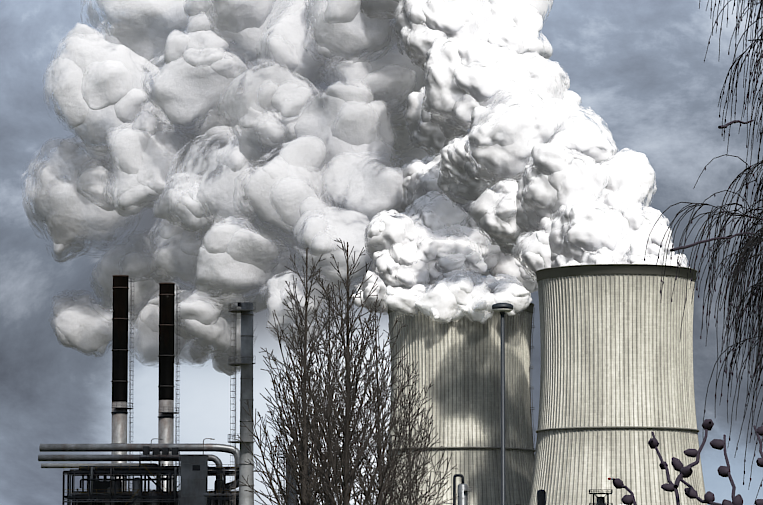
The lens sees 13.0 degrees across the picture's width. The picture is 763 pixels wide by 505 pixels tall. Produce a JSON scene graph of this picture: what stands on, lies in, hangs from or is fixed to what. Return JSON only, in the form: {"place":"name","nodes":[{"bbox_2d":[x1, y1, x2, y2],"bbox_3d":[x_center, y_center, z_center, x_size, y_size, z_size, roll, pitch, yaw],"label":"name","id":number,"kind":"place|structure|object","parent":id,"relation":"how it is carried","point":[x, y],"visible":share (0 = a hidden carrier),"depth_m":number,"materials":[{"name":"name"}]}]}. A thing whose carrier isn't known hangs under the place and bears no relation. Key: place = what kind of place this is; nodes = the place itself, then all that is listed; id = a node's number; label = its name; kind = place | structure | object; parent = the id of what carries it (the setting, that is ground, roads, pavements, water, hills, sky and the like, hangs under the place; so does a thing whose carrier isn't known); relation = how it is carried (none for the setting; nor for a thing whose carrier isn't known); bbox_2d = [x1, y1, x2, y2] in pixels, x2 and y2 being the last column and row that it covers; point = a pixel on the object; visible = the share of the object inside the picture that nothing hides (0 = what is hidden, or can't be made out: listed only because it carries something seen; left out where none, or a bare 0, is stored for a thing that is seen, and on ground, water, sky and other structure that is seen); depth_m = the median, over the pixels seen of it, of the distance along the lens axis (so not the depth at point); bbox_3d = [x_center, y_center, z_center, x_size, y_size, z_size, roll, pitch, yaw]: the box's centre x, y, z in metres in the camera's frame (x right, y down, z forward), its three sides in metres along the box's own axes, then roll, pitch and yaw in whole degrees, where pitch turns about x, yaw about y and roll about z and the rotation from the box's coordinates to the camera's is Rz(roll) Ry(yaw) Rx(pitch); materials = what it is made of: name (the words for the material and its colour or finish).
{"place":"outdoors","nodes":[
{"label":"outdoors","id":0,"kind":"place"},
{"bbox_2d":[21,0,439,375],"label":"steam plume","id":1,"kind":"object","parent":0,"point":[351,141],"depth_m":2147.86,"materials":[{"name":"white"}]},
{"bbox_2d":[278,418,316,504],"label":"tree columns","id":2,"kind":"structure","parent":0,"point":[291,494],"depth_m":519.06,"materials":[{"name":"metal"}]},
{"bbox_2d":[0,0,762,504],"label":"sky","id":3,"kind":"structure","parent":0,"point":[641,67],"materials":[{"name":"grey"}]},
{"bbox_2d":[352,153,537,313],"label":"steam plume","id":4,"kind":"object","parent":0,"point":[441,234],"depth_m":1972.00,"materials":[{"name":"white"}]},
{"bbox_2d":[360,0,552,31],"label":"steam plume","id":5,"kind":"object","parent":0,"point":[374,9],"depth_m":2052.48,"materials":[{"name":"white"}]},
{"bbox_2d":[453,474,470,504],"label":"pipe","id":6,"kind":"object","parent":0,"point":[463,491],"depth_m":897.09,"materials":[{"name":"metal"}]},
{"bbox_2d":[394,0,656,253],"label":"steam plume","id":7,"kind":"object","parent":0,"point":[496,83],"depth_m":1892.93,"materials":[{"name":"white"}]},
{"bbox_2d":[511,200,673,280],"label":"steam plume","id":8,"kind":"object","parent":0,"point":[588,227],"depth_m":1799.79,"materials":[{"name":"white"}]},
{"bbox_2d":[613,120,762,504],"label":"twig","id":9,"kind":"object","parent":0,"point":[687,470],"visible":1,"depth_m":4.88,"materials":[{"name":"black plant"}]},
{"label":"ground","id":10,"kind":"structure","parent":0,"visible":0},
{"bbox_2d":[111,275,133,490],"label":"chimney","id":11,"kind":"object","parent":10,"relation":"on","point":[120,350],"visible":0.77,"depth_m":641.79,"materials":[{"name":"metal"}]},
{"bbox_2d":[38,438,239,504],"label":"industrial pipework","id":12,"kind":"object","parent":10,"relation":"on","point":[193,472],"visible":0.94,"depth_m":622.35,"materials":[{"name":"metal"}]},
{"bbox_2d":[158,282,179,490],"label":"chimney","id":13,"kind":"object","parent":10,"relation":"on","point":[166,386],"visible":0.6,"depth_m":656.50,"materials":[{"name":"metal"}]},
{"bbox_2d":[204,479,238,504],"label":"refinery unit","id":14,"kind":"object","parent":10,"relation":"on","point":[220,498],"visible":0.75,"depth_m":560.59,"materials":[{"name":"metal"}]},
{"bbox_2d":[228,302,255,504],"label":"chimney","id":15,"kind":"object","parent":10,"relation":"on","point":[246,310],"visible":1,"depth_m":470.38,"materials":[{"name":"metal"}]},
{"bbox_2d":[236,238,458,504],"bbox_3d":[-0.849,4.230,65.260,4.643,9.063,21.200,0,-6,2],"label":"upright tree","id":16,"kind":"object","parent":10,"relation":"on","point":[328,492],"visible":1,"depth_m":59.68,"materials":[{"name":"brown plant"}]},
{"bbox_2d":[383,303,535,504],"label":"cooling tower","id":17,"kind":"structure","parent":10,"relation":"on","point":[458,365],"depth_m":1931.60,"materials":[{"name":"concrete"}]},
{"bbox_2d":[383,273,532,322],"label":"steam plume","id":18,"kind":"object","parent":17,"relation":"on","point":[448,301],"depth_m":1921.79,"materials":[{"name":"white"}]},
{"bbox_2d":[424,268,523,293],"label":"steam plume","id":19,"kind":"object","parent":17,"relation":"on","point":[491,282],"depth_m":1964.78,"materials":[{"name":"white"}]},
{"bbox_2d":[492,303,512,504],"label":"street lamp","id":20,"kind":"object","parent":10,"relation":"on","point":[502,309],"visible":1,"depth_m":114.99,"materials":[{"name":"grey metal"}]},
{"bbox_2d":[516,489,545,504],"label":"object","id":21,"kind":"object","parent":10,"relation":"on","point":[541,496],"visible":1,"depth_m":938.83,"materials":[{"name":"metal"}]},
{"bbox_2d":[589,478,614,504],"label":"rooftop structure","id":22,"kind":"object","parent":10,"relation":"on","point":[600,500],"depth_m":994.17,"materials":[{"name":"metal"}]},
{"bbox_2d":[529,264,706,504],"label":"cooling tower","id":23,"kind":"structure","parent":10,"relation":"on","point":[616,382],"depth_m":1763.94,"materials":[{"name":"concrete"}]},
{"bbox_2d":[551,236,689,267],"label":"steam plume","id":24,"kind":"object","parent":23,"relation":"on","point":[628,250],"depth_m":1787.71,"materials":[{"name":"white"}]},
{"bbox_2d":[644,0,762,503],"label":"birch tree","id":25,"kind":"object","parent":10,"relation":"on","point":[751,241],"visible":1,"depth_m":42.07,"materials":[{"name":"black plant"}]}
]}

